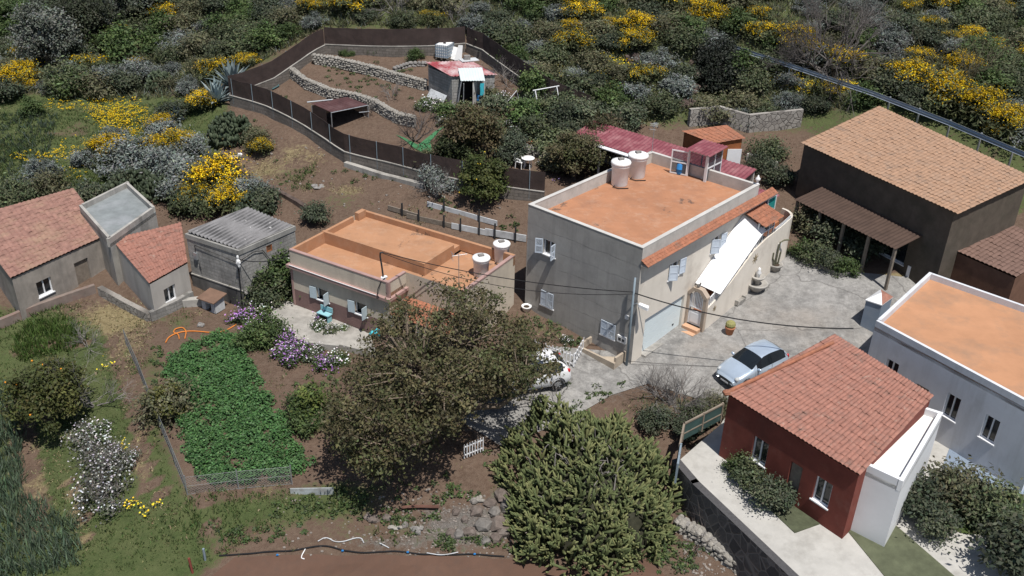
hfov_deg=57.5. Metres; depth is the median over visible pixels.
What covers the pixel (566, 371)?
parked car
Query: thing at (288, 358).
purple daisies
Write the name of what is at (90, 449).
white flower hedge
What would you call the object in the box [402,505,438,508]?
steel beam
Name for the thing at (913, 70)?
broom shrub
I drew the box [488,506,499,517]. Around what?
boulder
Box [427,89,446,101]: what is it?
leaning panel
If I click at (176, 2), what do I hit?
green scrub
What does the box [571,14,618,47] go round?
green scrub
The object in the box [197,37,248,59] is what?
green scrub
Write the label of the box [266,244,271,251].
window
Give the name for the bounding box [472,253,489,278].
water tank
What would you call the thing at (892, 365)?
window
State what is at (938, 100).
broom shrub
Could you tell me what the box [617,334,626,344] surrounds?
meter box
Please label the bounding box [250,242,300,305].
green scrub
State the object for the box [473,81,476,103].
shed door
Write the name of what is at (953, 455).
driveway
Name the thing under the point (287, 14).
green scrub
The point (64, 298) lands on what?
retaining wall
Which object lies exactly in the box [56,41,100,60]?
green scrub
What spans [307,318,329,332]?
white daisies
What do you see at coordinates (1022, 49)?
broom shrub
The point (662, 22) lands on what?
green scrub
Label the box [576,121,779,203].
patio canopy
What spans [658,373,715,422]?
bare bush
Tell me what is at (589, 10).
broom shrub
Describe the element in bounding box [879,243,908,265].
window
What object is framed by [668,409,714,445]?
green scrub
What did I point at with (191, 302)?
stone slab
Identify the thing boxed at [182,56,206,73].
green scrub
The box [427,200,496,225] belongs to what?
board fence
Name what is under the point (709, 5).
broom shrub
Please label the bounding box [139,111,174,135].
broom shrub
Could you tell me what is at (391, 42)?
netting fence
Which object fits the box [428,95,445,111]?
white daisies
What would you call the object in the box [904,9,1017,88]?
bare tree
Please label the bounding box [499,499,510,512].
boulder
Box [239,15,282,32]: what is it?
green scrub
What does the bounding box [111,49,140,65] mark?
green scrub
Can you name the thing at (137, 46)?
green scrub
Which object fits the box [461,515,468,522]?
boulder
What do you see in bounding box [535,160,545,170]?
white daisies
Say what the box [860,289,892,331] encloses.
gate pillar
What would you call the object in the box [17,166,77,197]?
green scrub
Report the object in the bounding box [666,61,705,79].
green scrub
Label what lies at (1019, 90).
green scrub
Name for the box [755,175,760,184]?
finial
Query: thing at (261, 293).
green scrub
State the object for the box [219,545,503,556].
irrigation pipe
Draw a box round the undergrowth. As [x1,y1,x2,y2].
[0,0,1023,135]
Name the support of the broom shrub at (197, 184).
on the ground at (472, 472)
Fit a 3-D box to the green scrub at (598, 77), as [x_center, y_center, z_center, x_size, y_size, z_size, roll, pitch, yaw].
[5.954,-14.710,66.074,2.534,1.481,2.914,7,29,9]
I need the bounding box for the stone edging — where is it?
[266,183,319,219]
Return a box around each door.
[74,258,89,284]
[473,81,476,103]
[642,297,681,350]
[670,149,688,175]
[726,149,741,163]
[787,462,802,500]
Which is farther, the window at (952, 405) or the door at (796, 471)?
the window at (952, 405)
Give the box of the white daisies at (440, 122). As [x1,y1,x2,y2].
[436,115,455,125]
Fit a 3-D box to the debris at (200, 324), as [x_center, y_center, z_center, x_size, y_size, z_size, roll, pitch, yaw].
[-16.403,1.947,49.223,0.390,0.232,0.356,2,29,0]
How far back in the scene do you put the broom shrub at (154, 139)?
63.57 m
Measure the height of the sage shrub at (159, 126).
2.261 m
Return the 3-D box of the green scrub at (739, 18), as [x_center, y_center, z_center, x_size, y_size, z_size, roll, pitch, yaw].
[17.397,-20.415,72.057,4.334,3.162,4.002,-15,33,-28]
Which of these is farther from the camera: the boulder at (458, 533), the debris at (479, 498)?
the debris at (479, 498)
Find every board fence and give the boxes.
[388,203,417,215]
[407,209,450,227]
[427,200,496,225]
[451,218,487,235]
[485,223,525,242]
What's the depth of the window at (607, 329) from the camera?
46.90 m
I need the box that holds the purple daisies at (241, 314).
[222,303,260,324]
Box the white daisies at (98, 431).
[72,419,117,447]
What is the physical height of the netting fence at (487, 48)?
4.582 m
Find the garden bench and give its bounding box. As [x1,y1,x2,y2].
[316,304,332,322]
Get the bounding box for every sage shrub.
[12,156,67,184]
[31,80,57,95]
[43,59,89,83]
[64,147,98,169]
[83,131,152,184]
[87,124,135,141]
[89,63,116,90]
[100,14,132,25]
[110,56,155,74]
[124,133,166,166]
[136,62,176,83]
[139,118,187,137]
[140,139,191,180]
[152,149,207,180]
[154,173,186,199]
[155,28,193,51]
[163,61,182,71]
[167,130,208,154]
[174,73,207,95]
[184,144,224,166]
[190,18,214,33]
[225,170,279,202]
[280,0,297,7]
[298,11,329,29]
[414,163,458,197]
[451,12,485,31]
[467,2,493,14]
[510,18,532,30]
[523,39,547,53]
[542,3,574,22]
[559,67,587,80]
[617,80,659,103]
[631,45,690,71]
[654,71,702,99]
[695,27,734,54]
[696,22,728,39]
[732,107,756,129]
[761,88,805,110]
[773,69,808,91]
[785,0,828,15]
[793,44,845,76]
[800,18,826,31]
[836,0,862,9]
[852,0,888,19]
[862,16,888,29]
[871,20,913,50]
[873,43,912,62]
[920,6,960,25]
[930,33,968,53]
[999,114,1023,146]
[1004,97,1023,111]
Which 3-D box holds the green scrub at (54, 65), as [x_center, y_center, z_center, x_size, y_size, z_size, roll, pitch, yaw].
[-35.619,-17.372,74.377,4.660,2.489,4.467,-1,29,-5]
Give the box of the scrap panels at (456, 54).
[451,45,462,60]
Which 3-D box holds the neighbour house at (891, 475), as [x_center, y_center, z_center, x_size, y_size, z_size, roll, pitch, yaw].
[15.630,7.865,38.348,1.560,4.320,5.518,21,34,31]
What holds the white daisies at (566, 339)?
on the ground at (472, 472)
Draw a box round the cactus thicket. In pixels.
[488,392,686,575]
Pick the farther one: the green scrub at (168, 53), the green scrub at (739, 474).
the green scrub at (168, 53)
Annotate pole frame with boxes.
[533,85,558,98]
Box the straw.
[0,96,666,570]
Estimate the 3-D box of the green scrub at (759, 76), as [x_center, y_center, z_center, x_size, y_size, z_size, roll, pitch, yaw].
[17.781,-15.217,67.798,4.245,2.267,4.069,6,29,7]
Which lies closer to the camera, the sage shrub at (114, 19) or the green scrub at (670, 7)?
the green scrub at (670, 7)
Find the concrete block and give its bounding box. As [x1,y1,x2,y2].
[463,55,469,59]
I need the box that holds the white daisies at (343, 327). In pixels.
[335,321,349,331]
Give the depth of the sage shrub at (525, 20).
72.00 m
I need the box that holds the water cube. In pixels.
[435,42,453,60]
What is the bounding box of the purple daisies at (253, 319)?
[245,313,262,325]
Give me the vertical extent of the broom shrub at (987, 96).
3.096 m
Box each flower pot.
[521,303,531,311]
[725,325,735,334]
[771,261,782,271]
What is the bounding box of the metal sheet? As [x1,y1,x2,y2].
[290,487,333,494]
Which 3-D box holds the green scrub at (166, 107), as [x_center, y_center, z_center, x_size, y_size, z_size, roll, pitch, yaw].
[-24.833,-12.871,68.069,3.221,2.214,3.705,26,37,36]
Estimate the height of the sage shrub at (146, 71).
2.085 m
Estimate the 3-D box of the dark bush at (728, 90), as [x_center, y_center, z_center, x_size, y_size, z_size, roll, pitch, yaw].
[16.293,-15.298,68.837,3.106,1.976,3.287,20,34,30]
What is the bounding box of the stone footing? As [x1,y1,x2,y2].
[344,161,426,188]
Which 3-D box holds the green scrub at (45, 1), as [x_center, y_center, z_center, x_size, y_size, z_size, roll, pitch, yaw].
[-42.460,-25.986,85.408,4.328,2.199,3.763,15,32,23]
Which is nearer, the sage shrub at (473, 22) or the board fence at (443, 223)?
the board fence at (443, 223)
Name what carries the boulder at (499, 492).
on the ground at (472, 472)
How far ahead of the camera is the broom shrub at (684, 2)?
74.34 m
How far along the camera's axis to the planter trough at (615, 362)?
46.68 m
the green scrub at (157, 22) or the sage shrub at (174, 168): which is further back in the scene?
the green scrub at (157, 22)
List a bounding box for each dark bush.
[690,41,739,80]
[693,35,740,57]
[693,46,753,87]
[693,61,744,94]
[708,71,745,93]
[711,47,755,75]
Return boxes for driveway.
[942,449,1023,493]
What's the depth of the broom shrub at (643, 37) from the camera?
67.68 m
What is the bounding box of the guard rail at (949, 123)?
[703,36,1023,165]
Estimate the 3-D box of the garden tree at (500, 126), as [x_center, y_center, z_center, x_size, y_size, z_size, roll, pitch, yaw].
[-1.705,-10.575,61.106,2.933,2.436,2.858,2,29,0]
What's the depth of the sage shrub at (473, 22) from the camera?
73.03 m
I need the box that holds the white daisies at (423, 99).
[414,93,435,110]
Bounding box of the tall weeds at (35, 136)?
[0,109,64,200]
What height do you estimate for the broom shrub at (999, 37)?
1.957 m
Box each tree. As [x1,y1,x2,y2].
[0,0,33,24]
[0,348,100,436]
[3,0,87,66]
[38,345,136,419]
[43,0,120,40]
[98,0,164,21]
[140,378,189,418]
[302,271,567,488]
[385,98,445,145]
[406,167,454,203]
[412,137,436,172]
[429,127,475,160]
[431,100,459,118]
[434,99,510,160]
[450,95,475,117]
[453,149,511,204]
[477,92,512,117]
[478,82,504,103]
[486,114,504,136]
[490,126,535,165]
[501,94,548,124]
[508,64,553,97]
[511,109,553,138]
[521,91,559,118]
[528,119,572,153]
[531,96,591,131]
[533,126,610,179]
[538,144,577,174]
[547,85,580,105]
[549,373,576,402]
[558,90,594,106]
[562,116,588,132]
[569,94,613,120]
[579,115,618,152]
[587,108,627,128]
[597,147,621,161]
[604,99,649,129]
[608,107,639,131]
[630,358,719,416]
[760,0,917,115]
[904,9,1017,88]
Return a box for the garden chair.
[514,153,525,169]
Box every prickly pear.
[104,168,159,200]
[140,172,180,203]
[143,69,173,92]
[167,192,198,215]
[206,110,251,147]
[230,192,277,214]
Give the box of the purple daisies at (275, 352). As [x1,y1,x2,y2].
[268,340,297,361]
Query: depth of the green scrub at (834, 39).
68.86 m
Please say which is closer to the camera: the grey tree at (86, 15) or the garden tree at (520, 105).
the garden tree at (520, 105)
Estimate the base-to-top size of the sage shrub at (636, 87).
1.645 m
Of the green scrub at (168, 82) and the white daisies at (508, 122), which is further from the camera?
the green scrub at (168, 82)
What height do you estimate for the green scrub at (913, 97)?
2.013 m
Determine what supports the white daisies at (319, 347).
on the ground at (472, 472)
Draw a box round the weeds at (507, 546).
[149,60,853,575]
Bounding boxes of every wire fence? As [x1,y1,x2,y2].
[123,330,187,495]
[184,465,292,494]
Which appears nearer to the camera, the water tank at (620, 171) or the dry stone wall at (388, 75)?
the water tank at (620, 171)
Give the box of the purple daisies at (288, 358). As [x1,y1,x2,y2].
[277,345,312,373]
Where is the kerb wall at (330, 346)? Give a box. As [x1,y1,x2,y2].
[281,330,339,351]
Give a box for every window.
[36,277,55,298]
[164,284,175,302]
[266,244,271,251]
[309,286,329,306]
[347,300,367,320]
[535,238,555,260]
[539,289,553,310]
[599,319,615,341]
[667,257,686,281]
[709,232,727,254]
[749,436,768,468]
[809,476,832,510]
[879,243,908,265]
[886,359,898,371]
[942,393,960,423]
[977,415,1000,446]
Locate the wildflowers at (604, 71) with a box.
[96,51,856,516]
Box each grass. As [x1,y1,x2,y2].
[0,95,664,575]
[0,379,89,575]
[9,313,88,361]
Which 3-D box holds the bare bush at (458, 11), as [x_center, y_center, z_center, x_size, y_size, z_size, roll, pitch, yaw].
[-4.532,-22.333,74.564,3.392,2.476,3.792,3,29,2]
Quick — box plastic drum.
[676,161,683,174]
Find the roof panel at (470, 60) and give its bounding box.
[459,57,478,61]
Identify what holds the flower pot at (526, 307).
on the ground at (472, 472)
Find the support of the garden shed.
on the ground at (472, 472)
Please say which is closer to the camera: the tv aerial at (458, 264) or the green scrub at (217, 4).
the tv aerial at (458, 264)
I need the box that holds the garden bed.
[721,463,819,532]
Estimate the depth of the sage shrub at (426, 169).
57.08 m
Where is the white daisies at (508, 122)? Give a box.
[503,118,519,129]
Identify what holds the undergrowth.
on the ground at (472, 472)
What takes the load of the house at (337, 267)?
on the ground at (472, 472)
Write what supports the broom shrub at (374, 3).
on the ground at (472, 472)
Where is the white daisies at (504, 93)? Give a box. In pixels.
[492,90,513,99]
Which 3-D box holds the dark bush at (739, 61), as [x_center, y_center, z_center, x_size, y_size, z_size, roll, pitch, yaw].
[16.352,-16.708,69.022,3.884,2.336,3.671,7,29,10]
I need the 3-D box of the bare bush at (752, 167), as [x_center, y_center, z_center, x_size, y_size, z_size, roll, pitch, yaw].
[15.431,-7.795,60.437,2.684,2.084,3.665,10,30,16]
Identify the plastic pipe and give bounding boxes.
[318,537,363,542]
[427,552,457,554]
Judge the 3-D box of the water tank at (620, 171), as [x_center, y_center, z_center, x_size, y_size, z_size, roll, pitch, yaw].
[5.985,-6.414,51.504,1.120,1.575,1.260,2,29,0]
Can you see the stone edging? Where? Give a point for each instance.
(298, 203)
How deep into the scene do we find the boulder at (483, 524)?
38.43 m
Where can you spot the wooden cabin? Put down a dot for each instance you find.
(729, 137)
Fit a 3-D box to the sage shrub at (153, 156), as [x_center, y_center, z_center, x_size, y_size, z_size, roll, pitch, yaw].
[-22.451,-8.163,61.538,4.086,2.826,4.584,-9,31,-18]
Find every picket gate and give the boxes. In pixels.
[464,437,483,458]
[535,340,574,366]
[574,340,583,363]
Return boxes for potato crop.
[160,327,316,485]
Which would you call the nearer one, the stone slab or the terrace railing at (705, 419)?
the terrace railing at (705, 419)
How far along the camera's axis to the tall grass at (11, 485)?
38.19 m
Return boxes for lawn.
[849,526,953,575]
[936,489,1023,535]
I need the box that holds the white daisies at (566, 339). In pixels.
[557,334,572,346]
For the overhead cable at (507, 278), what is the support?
attached to the electricity mast
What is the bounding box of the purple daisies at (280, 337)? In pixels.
[275,326,295,343]
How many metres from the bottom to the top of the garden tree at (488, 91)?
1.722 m
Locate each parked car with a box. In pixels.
[500,348,570,397]
[716,339,788,386]
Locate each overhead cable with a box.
[239,255,287,261]
[383,252,630,291]
[383,253,625,294]
[635,293,852,328]
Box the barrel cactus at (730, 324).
[725,320,735,328]
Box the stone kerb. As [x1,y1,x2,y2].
[803,258,849,276]
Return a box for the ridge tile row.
[722,341,833,395]
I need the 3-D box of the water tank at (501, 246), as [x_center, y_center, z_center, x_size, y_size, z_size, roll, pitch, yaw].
[-0.555,-1.952,49.519,0.941,1.208,1.062,2,29,0]
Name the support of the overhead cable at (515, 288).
attached to the electricity mast
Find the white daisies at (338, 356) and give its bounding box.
[324,346,356,367]
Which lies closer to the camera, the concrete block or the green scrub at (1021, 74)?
the green scrub at (1021, 74)
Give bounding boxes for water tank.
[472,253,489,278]
[493,239,510,263]
[611,157,630,188]
[628,150,648,180]
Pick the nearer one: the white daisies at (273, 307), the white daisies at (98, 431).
the white daisies at (98, 431)
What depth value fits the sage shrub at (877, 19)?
70.45 m
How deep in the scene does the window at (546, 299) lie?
49.18 m
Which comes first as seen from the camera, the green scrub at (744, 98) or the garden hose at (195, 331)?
the garden hose at (195, 331)
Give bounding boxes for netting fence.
[227,29,325,93]
[228,78,544,201]
[324,26,464,56]
[466,27,590,103]
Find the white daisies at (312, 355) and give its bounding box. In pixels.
[299,342,322,363]
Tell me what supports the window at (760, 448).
in the neighbour house at (849, 405)
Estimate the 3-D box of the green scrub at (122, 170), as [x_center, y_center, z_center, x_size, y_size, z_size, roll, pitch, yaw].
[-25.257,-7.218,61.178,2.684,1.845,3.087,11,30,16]
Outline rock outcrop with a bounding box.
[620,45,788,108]
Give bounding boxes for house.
[0,188,104,320]
[79,181,157,285]
[116,222,191,315]
[286,209,514,346]
[525,139,792,363]
[719,334,933,538]
[795,106,1023,283]
[851,407,942,546]
[868,272,1023,491]
[950,225,1023,304]
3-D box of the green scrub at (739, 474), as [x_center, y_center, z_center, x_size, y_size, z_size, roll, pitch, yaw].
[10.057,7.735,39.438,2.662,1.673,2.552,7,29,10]
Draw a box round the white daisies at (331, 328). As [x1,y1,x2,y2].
[320,322,339,334]
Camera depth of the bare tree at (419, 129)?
60.72 m
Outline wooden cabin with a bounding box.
[682,125,744,163]
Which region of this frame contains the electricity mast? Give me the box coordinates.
[376,252,387,296]
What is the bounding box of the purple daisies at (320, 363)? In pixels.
[308,352,339,378]
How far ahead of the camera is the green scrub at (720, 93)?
68.19 m
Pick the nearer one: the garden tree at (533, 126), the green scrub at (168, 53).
the garden tree at (533, 126)
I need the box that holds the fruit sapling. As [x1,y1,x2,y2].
[289,377,330,417]
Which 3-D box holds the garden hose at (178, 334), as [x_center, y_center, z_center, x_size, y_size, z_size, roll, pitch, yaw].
[-17.152,2.345,48.419,0.616,0.114,1.338,-18,34,-31]
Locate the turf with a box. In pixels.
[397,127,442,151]
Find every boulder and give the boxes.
[363,513,371,519]
[368,514,379,522]
[382,514,390,520]
[402,521,407,527]
[445,528,454,537]
[452,507,459,514]
[454,528,464,538]
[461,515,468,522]
[463,527,475,536]
[470,497,478,503]
[470,505,482,515]
[473,517,491,531]
[480,536,490,544]
[482,498,496,507]
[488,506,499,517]
[489,532,502,542]
[490,515,508,530]
[494,487,508,501]
[496,526,510,537]
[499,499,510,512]
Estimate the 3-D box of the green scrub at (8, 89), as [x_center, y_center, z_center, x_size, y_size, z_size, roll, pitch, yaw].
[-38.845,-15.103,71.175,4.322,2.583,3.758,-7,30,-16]
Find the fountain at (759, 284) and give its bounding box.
[749,267,768,292]
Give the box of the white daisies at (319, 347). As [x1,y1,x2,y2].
[311,343,327,352]
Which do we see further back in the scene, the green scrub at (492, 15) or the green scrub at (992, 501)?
the green scrub at (492, 15)
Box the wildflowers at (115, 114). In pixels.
[10,96,150,176]
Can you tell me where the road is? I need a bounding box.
[461,251,915,445]
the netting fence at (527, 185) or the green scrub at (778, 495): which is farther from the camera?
the netting fence at (527, 185)
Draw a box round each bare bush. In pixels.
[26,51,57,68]
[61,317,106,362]
[361,94,377,114]
[366,0,413,19]
[376,78,403,101]
[440,1,469,25]
[488,56,518,90]
[628,352,681,414]
[637,353,723,416]
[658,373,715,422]
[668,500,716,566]
[740,154,766,185]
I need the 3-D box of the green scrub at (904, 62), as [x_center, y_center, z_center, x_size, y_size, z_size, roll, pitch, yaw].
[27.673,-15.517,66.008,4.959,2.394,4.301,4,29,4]
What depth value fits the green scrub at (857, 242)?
53.10 m
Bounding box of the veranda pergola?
[792,187,921,290]
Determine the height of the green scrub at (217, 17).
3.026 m
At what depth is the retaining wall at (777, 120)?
64.11 m
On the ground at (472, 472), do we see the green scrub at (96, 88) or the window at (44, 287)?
the green scrub at (96, 88)
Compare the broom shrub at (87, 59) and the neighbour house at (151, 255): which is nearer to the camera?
the neighbour house at (151, 255)
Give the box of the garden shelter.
[307,97,369,126]
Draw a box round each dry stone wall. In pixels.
[289,66,415,127]
[311,53,427,90]
[393,61,426,71]
[525,144,544,158]
[673,514,736,573]
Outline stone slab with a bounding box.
[182,296,201,307]
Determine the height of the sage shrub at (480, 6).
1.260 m
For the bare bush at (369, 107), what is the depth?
64.70 m
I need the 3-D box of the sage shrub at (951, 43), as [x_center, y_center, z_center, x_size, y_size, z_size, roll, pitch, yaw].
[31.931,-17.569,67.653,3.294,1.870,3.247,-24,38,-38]
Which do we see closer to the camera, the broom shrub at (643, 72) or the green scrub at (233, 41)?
the broom shrub at (643, 72)
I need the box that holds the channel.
[631,361,717,366]
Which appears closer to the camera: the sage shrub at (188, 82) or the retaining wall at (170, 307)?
the retaining wall at (170, 307)
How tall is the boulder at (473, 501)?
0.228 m
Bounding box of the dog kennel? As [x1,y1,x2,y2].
[196,288,226,313]
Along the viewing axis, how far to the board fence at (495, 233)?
54.73 m
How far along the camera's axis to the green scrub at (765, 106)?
65.16 m
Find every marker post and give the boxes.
[188,557,193,573]
[202,548,206,560]
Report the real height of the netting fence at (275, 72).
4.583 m
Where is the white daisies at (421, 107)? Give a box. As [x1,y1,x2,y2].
[409,102,428,111]
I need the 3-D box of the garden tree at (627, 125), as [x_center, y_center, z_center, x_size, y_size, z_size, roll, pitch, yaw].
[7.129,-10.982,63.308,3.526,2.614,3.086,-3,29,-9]
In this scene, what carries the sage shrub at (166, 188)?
on the ground at (472, 472)
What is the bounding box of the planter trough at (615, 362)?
[579,336,625,369]
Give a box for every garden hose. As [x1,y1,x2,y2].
[165,324,236,342]
[173,327,186,338]
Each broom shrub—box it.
[0,56,42,94]
[0,68,21,99]
[5,46,39,58]
[17,77,41,90]
[62,52,111,72]
[77,128,133,171]
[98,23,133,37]
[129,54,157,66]
[132,130,168,149]
[138,0,179,19]
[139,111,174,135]
[151,125,209,156]
[165,177,217,217]
[174,147,252,211]
[177,84,222,112]
[185,53,238,81]
[198,178,247,220]
[230,51,261,69]
[239,134,276,155]
[293,0,329,15]
[320,0,372,15]
[361,0,388,7]
[418,8,447,27]
[534,0,562,7]
[548,24,599,54]
[555,0,599,8]
[555,0,608,22]
[555,18,587,31]
[600,15,621,28]
[615,8,665,36]
[615,23,662,53]
[621,60,670,83]
[644,0,687,12]
[659,0,696,13]
[683,0,710,16]
[686,0,739,30]
[693,7,742,30]
[734,18,783,42]
[744,2,778,19]
[768,19,826,55]
[799,31,830,64]
[805,76,843,101]
[815,42,871,77]
[873,53,944,97]
[892,0,924,11]
[904,43,938,62]
[914,12,951,27]
[914,62,982,117]
[917,86,974,123]
[919,0,964,12]
[936,48,996,80]
[938,28,967,40]
[943,81,1016,132]
[952,102,986,126]
[955,23,991,38]
[973,97,1023,148]
[975,34,1019,57]
[976,120,1014,138]
[1001,0,1016,9]
[1014,41,1023,60]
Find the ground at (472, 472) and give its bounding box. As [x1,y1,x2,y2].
[0,0,1023,575]
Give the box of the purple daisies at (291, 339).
[278,332,306,347]
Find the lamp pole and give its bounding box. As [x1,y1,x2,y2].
[625,277,648,365]
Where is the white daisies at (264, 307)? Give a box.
[243,300,275,316]
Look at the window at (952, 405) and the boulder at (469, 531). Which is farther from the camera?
the window at (952, 405)
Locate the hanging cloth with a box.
[480,83,483,94]
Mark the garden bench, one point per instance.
(328, 315)
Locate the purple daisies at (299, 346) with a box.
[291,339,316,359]
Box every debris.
[197,322,204,326]
[311,184,323,188]
[388,525,402,529]
[410,526,423,534]
[472,495,483,501]
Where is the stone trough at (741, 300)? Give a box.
[734,295,745,305]
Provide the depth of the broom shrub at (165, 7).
81.23 m
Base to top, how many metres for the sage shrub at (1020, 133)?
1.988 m
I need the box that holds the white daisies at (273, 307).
[269,298,282,312]
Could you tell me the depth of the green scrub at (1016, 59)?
65.83 m
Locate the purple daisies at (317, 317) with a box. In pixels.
[313,312,332,322]
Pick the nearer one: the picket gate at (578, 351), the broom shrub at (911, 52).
the picket gate at (578, 351)
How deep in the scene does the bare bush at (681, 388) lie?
43.86 m
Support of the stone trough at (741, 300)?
on the road
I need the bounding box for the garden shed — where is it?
[426,61,496,104]
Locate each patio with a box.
[270,300,375,356]
[680,419,1007,575]
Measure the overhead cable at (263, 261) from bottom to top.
0.468 m
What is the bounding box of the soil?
[212,554,664,575]
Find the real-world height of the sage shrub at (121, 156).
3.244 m
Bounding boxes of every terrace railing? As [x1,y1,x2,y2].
[674,443,681,482]
[676,402,723,461]
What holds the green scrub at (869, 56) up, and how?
on the ground at (472, 472)
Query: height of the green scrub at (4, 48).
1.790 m
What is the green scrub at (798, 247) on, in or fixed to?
on the ground at (472, 472)
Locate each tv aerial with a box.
[451,253,464,282]
[651,122,657,148]
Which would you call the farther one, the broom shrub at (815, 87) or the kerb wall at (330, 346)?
the broom shrub at (815, 87)
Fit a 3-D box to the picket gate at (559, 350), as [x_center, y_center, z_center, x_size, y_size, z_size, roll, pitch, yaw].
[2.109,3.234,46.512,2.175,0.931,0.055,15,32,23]
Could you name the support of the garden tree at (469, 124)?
on the ground at (472, 472)
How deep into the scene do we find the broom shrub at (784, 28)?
68.61 m
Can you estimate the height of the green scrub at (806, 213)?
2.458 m
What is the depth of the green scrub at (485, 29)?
71.00 m
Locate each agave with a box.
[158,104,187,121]
[196,78,232,103]
[204,59,247,88]
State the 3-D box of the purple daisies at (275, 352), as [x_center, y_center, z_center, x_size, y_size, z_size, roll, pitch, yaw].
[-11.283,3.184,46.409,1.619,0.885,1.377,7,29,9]
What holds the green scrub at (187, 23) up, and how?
on the ground at (472, 472)
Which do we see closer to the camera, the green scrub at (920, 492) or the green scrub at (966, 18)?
the green scrub at (920, 492)
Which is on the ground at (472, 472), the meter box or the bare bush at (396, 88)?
the bare bush at (396, 88)
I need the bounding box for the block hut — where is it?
[185,207,295,307]
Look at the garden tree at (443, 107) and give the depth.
63.03 m
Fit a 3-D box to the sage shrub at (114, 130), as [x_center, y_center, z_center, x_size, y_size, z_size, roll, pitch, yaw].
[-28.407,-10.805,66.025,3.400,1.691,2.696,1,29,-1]
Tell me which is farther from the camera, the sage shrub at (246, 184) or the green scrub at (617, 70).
the green scrub at (617, 70)
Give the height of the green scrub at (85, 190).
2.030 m
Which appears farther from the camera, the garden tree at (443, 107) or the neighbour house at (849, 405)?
the garden tree at (443, 107)
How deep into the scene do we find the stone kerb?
52.72 m
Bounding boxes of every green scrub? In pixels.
[0,16,23,39]
[0,35,12,47]
[0,38,16,56]
[0,54,24,68]
[0,73,29,102]
[0,170,44,207]
[15,95,47,118]
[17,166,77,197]
[28,0,56,8]
[33,66,44,81]
[34,54,80,77]
[38,55,97,99]
[42,65,102,101]
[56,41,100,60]
[61,67,126,104]
[67,177,110,201]
[81,24,111,46]
[82,14,146,65]
[91,59,118,70]
[100,162,143,184]
[106,63,144,96]
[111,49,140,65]
[112,35,152,58]
[114,12,163,37]
[121,368,200,438]
[136,30,167,55]
[140,8,183,37]
[147,73,180,93]
[147,97,195,122]
[149,41,189,64]
[152,0,170,4]
[152,9,204,35]
[163,182,215,221]
[166,0,191,7]
[167,27,215,61]
[169,0,211,17]
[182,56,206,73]
[185,30,209,40]
[192,0,232,16]
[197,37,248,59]
[198,11,236,37]
[200,38,223,56]
[205,17,237,40]
[214,15,257,39]
[221,0,255,14]
[222,25,263,55]
[227,323,275,352]
[228,269,292,312]
[231,6,259,22]
[232,121,277,151]
[235,19,286,53]
[235,308,297,351]
[238,182,285,215]
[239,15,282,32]
[243,0,283,8]
[248,2,285,20]
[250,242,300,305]
[265,0,309,25]
[273,19,305,42]
[277,378,329,432]
[282,403,329,440]
[293,199,334,227]
[338,49,348,56]
[354,7,380,23]
[386,9,418,28]
[403,0,428,7]
[404,47,425,60]
[422,0,469,13]
[464,18,513,51]
[479,7,518,23]
[488,16,546,49]
[496,41,536,60]
[498,0,533,15]
[515,0,549,20]
[518,55,569,80]
[524,16,565,42]
[529,38,575,63]
[544,66,604,103]
[569,48,615,71]
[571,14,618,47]
[582,68,613,90]
[585,79,639,109]
[588,0,623,12]
[590,28,631,53]
[601,61,637,83]
[618,0,659,8]
[621,0,672,18]
[633,399,677,438]
[635,86,687,120]
[643,9,686,39]
[652,22,708,57]
[658,1,692,13]
[658,6,709,34]
[660,12,715,45]
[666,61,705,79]
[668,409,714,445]
[676,394,723,437]
[688,89,742,126]
[693,90,723,102]
[698,388,727,418]
[713,4,759,36]
[714,91,735,105]
[715,0,761,8]
[717,83,772,113]
[721,448,773,492]
[721,449,749,480]
[722,43,761,74]
[733,63,783,94]
[735,471,800,514]
[741,149,776,171]
[742,133,795,162]
[750,47,790,73]
[753,98,784,112]
[755,33,797,59]
[759,160,797,187]
[786,235,816,259]
[789,201,834,239]
[791,214,858,248]
[794,237,838,268]
[799,93,833,117]
[812,247,847,273]
[815,30,852,47]
[818,6,866,30]
[821,254,863,277]
[837,228,899,267]
[840,79,888,109]
[843,26,881,50]
[849,51,896,82]
[856,45,879,63]
[866,64,924,98]
[879,51,928,75]
[882,8,929,31]
[896,83,934,115]
[901,491,972,553]
[902,464,960,529]
[906,21,951,49]
[922,453,1022,539]
[946,0,1010,32]
[947,464,1023,535]
[948,32,1016,68]
[951,0,985,17]
[953,77,987,102]
[965,63,1020,100]
[967,501,1023,575]
[968,3,1019,31]
[974,0,1018,19]
[976,61,1023,88]
[985,20,1019,43]
[991,76,1023,104]
[997,47,1023,68]
[1005,22,1023,48]
[1006,1,1023,22]
[1008,65,1023,84]
[1015,0,1023,11]
[1015,18,1023,28]
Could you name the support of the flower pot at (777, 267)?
on the road
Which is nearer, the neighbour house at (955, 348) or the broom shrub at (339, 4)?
the neighbour house at (955, 348)
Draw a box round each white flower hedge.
[60,415,114,450]
[64,464,131,527]
[67,429,124,473]
[69,448,139,496]
[95,439,146,474]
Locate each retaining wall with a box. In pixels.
[0,283,95,328]
[97,286,150,320]
[148,290,193,321]
[669,458,798,575]
[687,105,803,132]
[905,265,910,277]
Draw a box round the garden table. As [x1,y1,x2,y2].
[521,155,534,169]
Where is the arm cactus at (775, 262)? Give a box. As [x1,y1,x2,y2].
[772,239,789,265]

